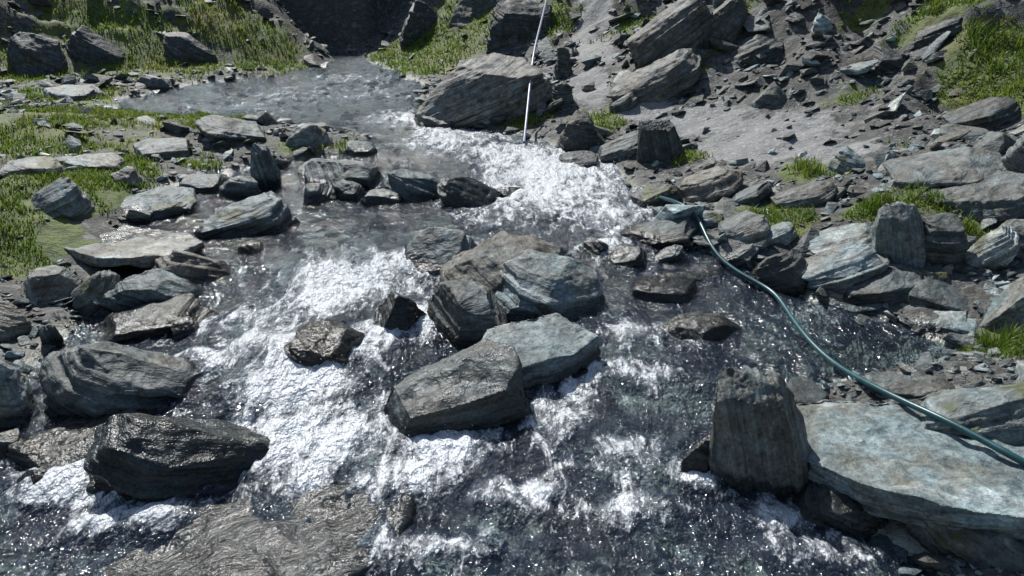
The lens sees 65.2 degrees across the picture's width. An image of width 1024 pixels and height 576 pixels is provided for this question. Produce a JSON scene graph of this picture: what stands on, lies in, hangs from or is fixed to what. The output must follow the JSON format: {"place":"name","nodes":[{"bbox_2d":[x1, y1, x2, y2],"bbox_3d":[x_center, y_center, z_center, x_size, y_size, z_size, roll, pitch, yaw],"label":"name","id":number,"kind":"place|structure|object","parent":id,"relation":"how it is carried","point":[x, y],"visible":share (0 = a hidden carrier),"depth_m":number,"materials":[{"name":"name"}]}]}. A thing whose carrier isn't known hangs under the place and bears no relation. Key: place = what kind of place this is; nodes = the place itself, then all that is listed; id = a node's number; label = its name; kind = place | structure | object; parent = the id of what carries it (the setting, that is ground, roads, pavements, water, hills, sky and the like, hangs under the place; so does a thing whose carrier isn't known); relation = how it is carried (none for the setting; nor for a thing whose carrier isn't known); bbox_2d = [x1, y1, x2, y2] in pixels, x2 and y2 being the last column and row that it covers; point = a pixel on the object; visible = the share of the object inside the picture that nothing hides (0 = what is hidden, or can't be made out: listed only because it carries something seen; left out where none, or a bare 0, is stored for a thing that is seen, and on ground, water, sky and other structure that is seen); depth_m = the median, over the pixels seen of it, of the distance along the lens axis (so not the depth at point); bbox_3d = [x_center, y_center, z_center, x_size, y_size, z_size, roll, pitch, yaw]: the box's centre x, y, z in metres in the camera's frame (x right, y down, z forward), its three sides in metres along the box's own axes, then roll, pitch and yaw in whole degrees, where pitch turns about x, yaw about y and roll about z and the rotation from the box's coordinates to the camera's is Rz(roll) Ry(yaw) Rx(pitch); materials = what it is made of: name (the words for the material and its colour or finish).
{"place":"outdoors","nodes":[
{"label":"outdoors","id":0,"kind":"place"},
{"bbox_2d":[0,51,937,575],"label":"stream water","id":1,"kind":"structure","parent":0,"point":[280,381],"depth_m":3.51,"materials":[{"name":"white liquid"}]},
{"bbox_2d":[168,316,205,347],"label":"river rock","id":2,"kind":"object","parent":1,"relation":"in","point":[181,328],"visible":0.94,"depth_m":3.85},
{"bbox_2d":[302,183,338,210],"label":"river rock","id":3,"kind":"object","parent":1,"relation":"in","point":[317,193],"visible":0.92,"depth_m":5.67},
{"bbox_2d":[333,179,365,207],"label":"river rock","id":4,"kind":"object","parent":1,"relation":"in","point":[346,191],"visible":0.8,"depth_m":5.73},
{"bbox_2d":[360,189,402,213],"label":"river rock","id":5,"kind":"object","parent":1,"relation":"in","point":[380,198],"visible":0.88,"depth_m":5.61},
{"bbox_2d":[0,0,1023,575],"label":"stream bank terrain","id":6,"kind":"structure","parent":0,"point":[340,26],"depth_m":5.54,"materials":[{"name":"stone"}]},
{"bbox_2d":[0,428,22,467],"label":"river rock","id":7,"kind":"object","parent":6,"relation":"on","point":[10,437],"visible":0.51,"depth_m":3.05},
{"bbox_2d":[0,298,31,342],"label":"river rock","id":8,"kind":"object","parent":6,"relation":"on","point":[15,322],"visible":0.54,"depth_m":3.72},
{"bbox_2d":[0,360,39,428],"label":"boulder","id":9,"kind":"object","parent":6,"relation":"on","point":[19,406],"visible":0.66,"depth_m":3.21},
{"bbox_2d":[0,156,63,176],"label":"river rock","id":10,"kind":"object","parent":6,"relation":"on","point":[35,164],"visible":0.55,"depth_m":5.25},
{"bbox_2d":[6,32,67,76],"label":"rock outcrop","id":11,"kind":"object","parent":6,"relation":"on","point":[32,54],"visible":0.7,"depth_m":10.35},
{"bbox_2d":[15,468,61,512],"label":"river rock","id":12,"kind":"object","parent":6,"relation":"on","point":[34,476],"visible":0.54,"depth_m":2.88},
{"bbox_2d":[4,423,94,476],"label":"river rock","id":13,"kind":"object","parent":6,"relation":"on","point":[61,446],"visible":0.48,"depth_m":3.01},
{"bbox_2d":[38,324,64,345],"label":"river rock","id":14,"kind":"object","parent":6,"relation":"on","point":[49,334],"visible":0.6,"depth_m":3.69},
{"bbox_2d":[20,265,83,301],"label":"river rock","id":15,"kind":"object","parent":6,"relation":"on","point":[46,283],"visible":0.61,"depth_m":4.07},
{"bbox_2d":[30,177,94,216],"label":"river rock","id":16,"kind":"object","parent":6,"relation":"on","point":[66,196],"visible":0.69,"depth_m":4.87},
{"bbox_2d":[43,84,106,99],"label":"river rock","id":17,"kind":"object","parent":6,"relation":"on","point":[73,92],"visible":0.53,"depth_m":9.15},
{"bbox_2d":[63,152,125,171],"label":"river rock","id":18,"kind":"object","parent":6,"relation":"on","point":[107,161],"visible":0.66,"depth_m":6.01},
{"bbox_2d":[65,25,124,64],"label":"rock outcrop","id":19,"kind":"object","parent":6,"relation":"on","point":[86,44],"visible":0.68,"depth_m":10.89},
{"bbox_2d":[71,270,119,316],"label":"river rock","id":20,"kind":"object","parent":6,"relation":"on","point":[88,291],"visible":0.43,"depth_m":4.04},
{"bbox_2d":[58,401,140,429],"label":"river rock","id":21,"kind":"object","parent":6,"relation":"on","point":[86,420],"visible":0.12,"depth_m":3.20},
{"bbox_2d":[110,166,145,187],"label":"river rock","id":22,"kind":"object","parent":6,"relation":"on","point":[129,175],"visible":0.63,"depth_m":5.76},
{"bbox_2d":[63,225,204,267],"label":"stone slab","id":23,"kind":"structure","parent":6,"relation":"on","point":[121,245],"depth_m":4.58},
{"bbox_2d":[38,341,236,429],"bbox_3d":[-1.589,0.396,3.396,0.760,0.377,0.388,-11,23,-28],"label":"river rock","id":24,"kind":"object","parent":6,"relation":"on","point":[98,379],"visible":0.81,"depth_m":3.30,"materials":[{"name":"stone"}]},
{"bbox_2d":[83,268,223,323],"bbox_3d":[-1.889,0.029,4.220,0.687,0.236,0.386,-10,22,-27],"label":"river rock","id":25,"kind":"object","parent":6,"relation":"on","point":[150,286],"visible":0.64,"depth_m":4.10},
{"bbox_2d":[137,74,174,93],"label":"river rock","id":26,"kind":"object","parent":6,"relation":"on","point":[158,83],"visible":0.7,"depth_m":10.07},
{"bbox_2d":[95,293,220,348],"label":"river rock","id":27,"kind":"object","parent":6,"relation":"on","point":[144,321],"visible":0.73,"depth_m":3.90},
{"bbox_2d":[120,186,197,226],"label":"river rock","id":28,"kind":"object","parent":6,"relation":"on","point":[162,203],"visible":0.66,"depth_m":5.38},
{"bbox_2d":[133,137,189,160],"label":"river rock","id":29,"kind":"object","parent":6,"relation":"on","point":[167,147],"visible":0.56,"depth_m":6.48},
{"bbox_2d":[79,413,297,524],"bbox_3d":[-1.206,0.609,2.988,0.791,0.366,0.403,-10,22,-26],"label":"boulder","id":30,"kind":"object","parent":6,"relation":"on","point":[137,457],"visible":0.86,"depth_m":2.86,"materials":[{"name":"stone"}]},
{"bbox_2d":[162,32,216,62],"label":"rock outcrop","id":31,"kind":"object","parent":6,"relation":"on","point":[181,46],"visible":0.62,"depth_m":11.45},
{"bbox_2d":[151,250,240,302],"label":"river rock","id":32,"kind":"object","parent":6,"relation":"on","point":[203,270],"visible":0.62,"depth_m":4.41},
{"bbox_2d":[178,174,227,202],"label":"river rock","id":33,"kind":"object","parent":6,"relation":"on","point":[205,185],"visible":0.64,"depth_m":5.87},
{"bbox_2d":[194,115,266,142],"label":"river rock","id":34,"kind":"object","parent":6,"relation":"on","point":[215,128],"visible":0.8,"depth_m":6.81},
{"bbox_2d":[48,480,418,575],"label":"boulder","id":35,"kind":"object","parent":6,"relation":"on","point":[323,531],"visible":0.96,"depth_m":2.63,"materials":[{"name":"stone"}]},
{"bbox_2d":[194,191,302,251],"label":"river rock","id":36,"kind":"object","parent":6,"relation":"on","point":[267,213],"visible":0.9,"depth_m":4.98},
{"bbox_2d":[237,241,264,265],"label":"river rock","id":37,"kind":"object","parent":6,"relation":"on","point":[255,249],"visible":0.97,"depth_m":4.68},
{"bbox_2d":[250,143,282,198],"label":"river rock","id":38,"kind":"object","parent":6,"relation":"on","point":[265,173],"visible":0.69,"depth_m":6.01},
{"bbox_2d":[285,123,332,147],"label":"river rock","id":39,"kind":"object","parent":6,"relation":"on","point":[309,134],"visible":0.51,"depth_m":6.78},
{"bbox_2d":[284,320,364,375],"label":"river rock","id":40,"kind":"object","parent":6,"relation":"on","point":[318,342],"visible":0.76,"depth_m":3.61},
{"bbox_2d":[297,158,384,197],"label":"river rock","id":41,"kind":"object","parent":6,"relation":"on","point":[365,175],"visible":0.66,"depth_m":6.08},
{"bbox_2d":[345,140,378,162],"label":"river rock","id":42,"kind":"object","parent":6,"relation":"on","point":[356,150],"visible":0.86,"depth_m":6.78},
{"bbox_2d":[370,292,426,348],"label":"river rock","id":43,"kind":"object","parent":6,"relation":"on","point":[394,310],"visible":0.8,"depth_m":3.85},
{"bbox_2d":[383,169,447,213],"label":"river rock","id":44,"kind":"object","parent":6,"relation":"on","point":[416,188],"visible":0.66,"depth_m":5.70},
{"bbox_2d":[398,0,438,47],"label":"boulder","id":45,"kind":"object","parent":6,"relation":"on","point":[420,19],"visible":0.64,"depth_m":12.94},
{"bbox_2d":[419,116,456,136],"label":"river rock","id":46,"kind":"object","parent":6,"relation":"on","point":[427,121],"visible":0.33,"depth_m":7.79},
{"bbox_2d":[404,227,477,287],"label":"river rock","id":47,"kind":"object","parent":6,"relation":"on","point":[431,251],"visible":0.65,"depth_m":4.55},
{"bbox_2d":[381,339,528,460],"bbox_3d":[-0.248,0.486,3.343,0.604,0.459,0.410,-5,21,-14],"label":"boulder","id":48,"kind":"object","parent":6,"relation":"on","point":[478,386],"visible":0.86,"depth_m":3.22,"materials":[{"name":"stone"}]},
{"bbox_2d":[424,278,506,357],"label":"boulder","id":49,"kind":"object","parent":6,"relation":"on","point":[463,313],"visible":0.66,"depth_m":3.77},
{"bbox_2d":[0,68,938,575],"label":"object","id":50,"kind":"object","parent":6,"relation":"on","point":[700,522],"visible":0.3,"depth_m":3.27,"materials":[{"name":"liquid"}]},
{"bbox_2d":[218,176,261,205],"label":"river rock","id":51,"kind":"object","parent":50,"relation":"on","point":[235,188],"visible":0.67,"depth_m":5.77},
{"bbox_2d":[437,176,502,218],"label":"river rock","id":52,"kind":"object","parent":6,"relation":"on","point":[461,192],"visible":0.88,"depth_m":5.51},
{"bbox_2d":[449,0,496,28],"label":"boulder","id":53,"kind":"object","parent":6,"relation":"on","point":[465,12],"visible":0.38,"depth_m":12.41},
{"bbox_2d":[413,53,554,142],"bbox_3d":[-0.240,-1.916,8.212,1.547,0.937,1.043,0,20,0],"label":"boulder","id":54,"kind":"object","parent":6,"relation":"on","point":[471,92],"visible":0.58,"depth_m":7.81,"materials":[{"name":"stone"}]},
{"bbox_2d":[439,231,563,291],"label":"boulder","id":55,"kind":"object","parent":6,"relation":"on","point":[483,262],"visible":0.4,"depth_m":4.23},
{"bbox_2d":[0,0,1023,358],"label":"grass","id":56,"kind":"structure","parent":6,"relation":"on","point":[1004,344],"depth_m":6.51,"materials":[{"name":"plant"}]},
{"bbox_2d":[0,0,1023,575],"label":"scree","id":57,"kind":"structure","parent":6,"relation":"on","point":[926,560],"depth_m":6.19,"materials":[{"name":"stone"}]},
{"bbox_2d":[658,196,1023,466],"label":"garden hose","id":58,"kind":"object","parent":57,"relation":"on","point":[1005,452],"visible":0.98,"depth_m":3.31,"materials":[{"name":"teal rubber"}]},
{"bbox_2d":[0,0,1023,575],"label":"loose slabs","id":59,"kind":"structure","parent":6,"relation":"on","point":[804,390],"depth_m":6.01,"materials":[{"name":"stone"}]},
{"bbox_2d":[486,0,552,53],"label":"boulder","id":60,"kind":"object","parent":6,"relation":"on","point":[520,19],"visible":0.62,"depth_m":11.12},
{"bbox_2d":[481,313,601,403],"bbox_3d":[0.111,0.316,3.594,0.565,0.289,0.373,-8,21,-21],"label":"river rock","id":61,"kind":"object","parent":6,"relation":"on","point":[554,349],"visible":0.59,"depth_m":3.53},
{"bbox_2d":[493,249,604,329],"bbox_3d":[0.121,0.006,4.204,0.743,0.362,0.589,0,20,0],"label":"boulder","id":62,"kind":"object","parent":6,"relation":"on","point":[569,288],"visible":0.69,"depth_m":4.04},
{"bbox_2d":[551,81,573,108],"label":"river rock","id":63,"kind":"object","parent":6,"relation":"on","point":[562,89],"visible":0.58,"depth_m":7.80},
{"bbox_2d":[553,47,572,80],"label":"river rock","id":64,"kind":"object","parent":6,"relation":"on","point":[562,68],"visible":0.62,"depth_m":8.60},
{"bbox_2d":[529,468,626,543],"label":"river rock","id":65,"kind":"object","parent":6,"relation":"on","point":[593,522],"visible":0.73,"depth_m":2.81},
{"bbox_2d":[558,151,598,178],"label":"river rock","id":66,"kind":"object","parent":6,"relation":"on","point":[583,158],"visible":0.51,"depth_m":6.46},
{"bbox_2d":[558,110,605,152],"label":"river rock","id":67,"kind":"object","parent":6,"relation":"on","point":[579,132],"visible":0.52,"depth_m":6.79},
{"bbox_2d":[578,237,608,268],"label":"river rock","id":68,"kind":"object","parent":6,"relation":"on","point":[595,248],"visible":0.87,"depth_m":4.66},
{"bbox_2d":[597,130,637,162],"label":"river rock","id":69,"kind":"object","parent":6,"relation":"on","point":[623,146],"visible":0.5,"depth_m":6.50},
{"bbox_2d":[609,92,637,112],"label":"river rock","id":70,"kind":"object","parent":6,"relation":"on","point":[627,101],"visible":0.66,"depth_m":7.46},
{"bbox_2d":[604,243,646,275],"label":"river rock","id":71,"kind":"object","parent":6,"relation":"on","point":[622,257],"visible":0.95,"depth_m":4.59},
{"bbox_2d":[606,48,701,102],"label":"rock outcrop","id":72,"kind":"object","parent":6,"relation":"on","point":[671,75],"visible":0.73,"depth_m":7.46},
{"bbox_2d":[630,182,679,209],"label":"river rock","id":73,"kind":"object","parent":6,"relation":"on","point":[649,195],"visible":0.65,"depth_m":5.47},
{"bbox_2d":[616,216,699,254],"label":"river rock","id":74,"kind":"object","parent":6,"relation":"on","point":[662,234],"visible":0.65,"depth_m":4.80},
{"bbox_2d":[636,119,684,162],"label":"river rock","id":75,"kind":"object","parent":6,"relation":"on","point":[659,140],"visible":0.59,"depth_m":6.28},
{"bbox_2d":[630,276,696,313],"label":"river rock","id":76,"kind":"object","parent":6,"relation":"on","point":[654,291],"visible":0.97,"depth_m":4.24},
{"bbox_2d":[654,244,683,265],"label":"river rock","id":77,"kind":"object","parent":6,"relation":"on","point":[671,255],"visible":0.73,"depth_m":4.61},
{"bbox_2d":[626,0,713,67],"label":"rock outcrop","id":78,"kind":"object","parent":6,"relation":"on","point":[677,25],"visible":0.72,"depth_m":7.80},
{"bbox_2d":[634,255,722,289],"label":"stone slab","id":79,"kind":"structure","parent":6,"relation":"on","point":[704,277],"depth_m":4.52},
{"bbox_2d":[676,434,710,495],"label":"river rock","id":80,"kind":"object","parent":6,"relation":"on","point":[696,458],"visible":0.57,"depth_m":2.92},
{"bbox_2d":[661,313,742,353],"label":"river rock","id":81,"kind":"object","parent":6,"relation":"on","point":[710,329],"visible":0.97,"depth_m":3.82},
{"bbox_2d":[677,166,742,202],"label":"river rock","id":82,"kind":"object","parent":6,"relation":"on","point":[714,183],"visible":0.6,"depth_m":5.40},
{"bbox_2d":[698,210,724,226],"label":"river rock","id":83,"kind":"object","parent":6,"relation":"on","point":[708,218],"visible":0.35,"depth_m":4.91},
{"bbox_2d":[703,0,747,47],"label":"rock outcrop","id":84,"kind":"object","parent":6,"relation":"on","point":[728,16],"visible":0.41,"depth_m":7.76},
{"bbox_2d":[718,243,759,268],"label":"river rock","id":85,"kind":"object","parent":6,"relation":"on","point":[736,257],"visible":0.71,"depth_m":4.55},
{"bbox_2d":[718,210,770,241],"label":"river rock","id":86,"kind":"object","parent":6,"relation":"on","point":[747,225],"visible":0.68,"depth_m":4.70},
{"bbox_2d":[731,182,771,204],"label":"river rock","id":87,"kind":"object","parent":6,"relation":"on","point":[756,194],"visible":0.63,"depth_m":5.19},
{"bbox_2d":[729,34,783,65],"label":"rock outcrop","id":88,"kind":"object","parent":6,"relation":"on","point":[750,48],"visible":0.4,"depth_m":7.52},
{"bbox_2d":[709,365,809,504],"bbox_3d":[0.906,0.583,2.905,0.376,0.613,0.237,6,21,15],"label":"standing stone","id":89,"kind":"object","parent":6,"relation":"on","point":[759,444],"visible":0.75,"depth_m":2.81,"materials":[{"name":"stone"}]},
{"bbox_2d":[751,85,785,107],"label":"river rock","id":90,"kind":"object","parent":6,"relation":"on","point":[774,94],"visible":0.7,"depth_m":6.76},
{"bbox_2d":[749,252,807,299],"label":"river rock","id":91,"kind":"object","parent":6,"relation":"on","point":[782,273],"visible":0.69,"depth_m":4.35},
{"bbox_2d":[760,222,796,245],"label":"river rock","id":92,"kind":"object","parent":6,"relation":"on","point":[784,233],"visible":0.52,"depth_m":4.62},
{"bbox_2d":[768,181,836,207],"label":"stone slab","id":93,"kind":"structure","parent":6,"relation":"on","point":[817,193],"depth_m":5.03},
{"bbox_2d":[790,479,888,542],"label":"river rock","id":94,"kind":"object","parent":6,"relation":"on","point":[824,508],"visible":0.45,"depth_m":2.69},
{"bbox_2d":[808,223,871,254],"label":"stone slab","id":95,"kind":"structure","parent":6,"relation":"on","point":[828,238],"depth_m":4.49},
{"bbox_2d":[801,241,889,294],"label":"stone slab","id":96,"kind":"structure","parent":6,"relation":"on","point":[840,268],"depth_m":4.23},
{"bbox_2d":[843,262,922,304],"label":"stone slab","id":97,"kind":"structure","parent":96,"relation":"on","point":[894,282],"depth_m":4.11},
{"bbox_2d":[827,146,865,173],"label":"river rock","id":98,"kind":"object","parent":6,"relation":"on","point":[845,159],"visible":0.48,"depth_m":5.37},
{"bbox_2d":[825,301,879,317],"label":"stone slab","id":99,"kind":"structure","parent":6,"relation":"on","point":[843,307],"depth_m":4.12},
{"bbox_2d":[868,45,906,74],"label":"rock outcrop","id":100,"kind":"object","parent":6,"relation":"on","point":[888,59],"visible":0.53,"depth_m":6.70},
{"bbox_2d":[871,201,925,268],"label":"river rock","id":101,"kind":"object","parent":6,"relation":"on","point":[898,235],"visible":0.66,"depth_m":4.23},
{"bbox_2d":[861,371,954,397],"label":"river rock","id":102,"kind":"object","parent":6,"relation":"on","point":[906,386],"visible":0.48,"depth_m":3.23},
{"bbox_2d":[796,400,1023,539],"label":"stone slab","id":103,"kind":"structure","parent":6,"relation":"on","point":[895,461],"depth_m":2.71,"materials":[{"name":"stone"}]},
{"bbox_2d":[896,310,966,332],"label":"stone slab","id":104,"kind":"structure","parent":6,"relation":"on","point":[957,316],"depth_m":3.89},
{"bbox_2d":[903,17,961,58],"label":"rock outcrop","id":105,"kind":"object","parent":6,"relation":"on","point":[927,35],"visible":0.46,"depth_m":6.62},
{"bbox_2d":[908,278,970,313],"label":"river rock","id":106,"kind":"object","parent":6,"relation":"on","point":[952,296],"visible":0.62,"depth_m":3.99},
{"bbox_2d":[882,146,1001,188],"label":"stone slab","id":107,"kind":"structure","parent":6,"relation":"on","point":[958,166],"depth_m":4.85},
{"bbox_2d":[923,212,968,268],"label":"river rock","id":108,"kind":"object","parent":6,"relation":"on","point":[946,241],"visible":0.62,"depth_m":4.18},
{"bbox_2d":[930,314,977,333],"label":"stone slab","id":109,"kind":"structure","parent":6,"relation":"on","point":[945,322],"depth_m":3.81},
{"bbox_2d":[905,522,1023,574],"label":"boulder","id":110,"kind":"object","parent":6,"relation":"on","point":[977,549],"visible":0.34,"depth_m":2.50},
{"bbox_2d":[921,381,1023,445],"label":"boulder","id":111,"kind":"object","parent":6,"relation":"on","point":[992,411],"visible":0.65,"depth_m":2.87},
{"bbox_2d":[921,170,1023,223],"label":"stone slab","id":112,"kind":"structure","parent":6,"relation":"on","point":[998,195],"depth_m":4.51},
{"bbox_2d":[942,97,1019,127],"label":"river rock","id":113,"kind":"object","parent":6,"relation":"on","point":[992,112],"visible":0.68,"depth_m":5.50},
{"bbox_2d":[965,225,1021,267],"bbox_3d":[2.507,-0.183,4.193,0.258,0.308,0.233,11,23,27],"label":"stone slab","id":114,"kind":"object","parent":6,"relation":"on","point":[1000,244],"depth_m":4.12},
{"bbox_2d":[980,276,1023,334],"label":"boulder","id":115,"kind":"object","parent":6,"relation":"on","point":[1007,302],"visible":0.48,"depth_m":3.71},
{"bbox_2d":[998,133,1023,171],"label":"boulder","id":116,"kind":"object","parent":6,"relation":"on","point":[1012,158],"visible":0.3,"depth_m":4.62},
{"bbox_2d":[1001,219,1023,256],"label":"river rock","id":117,"kind":"object","parent":6,"relation":"on","point":[1017,225],"visible":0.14,"depth_m":4.19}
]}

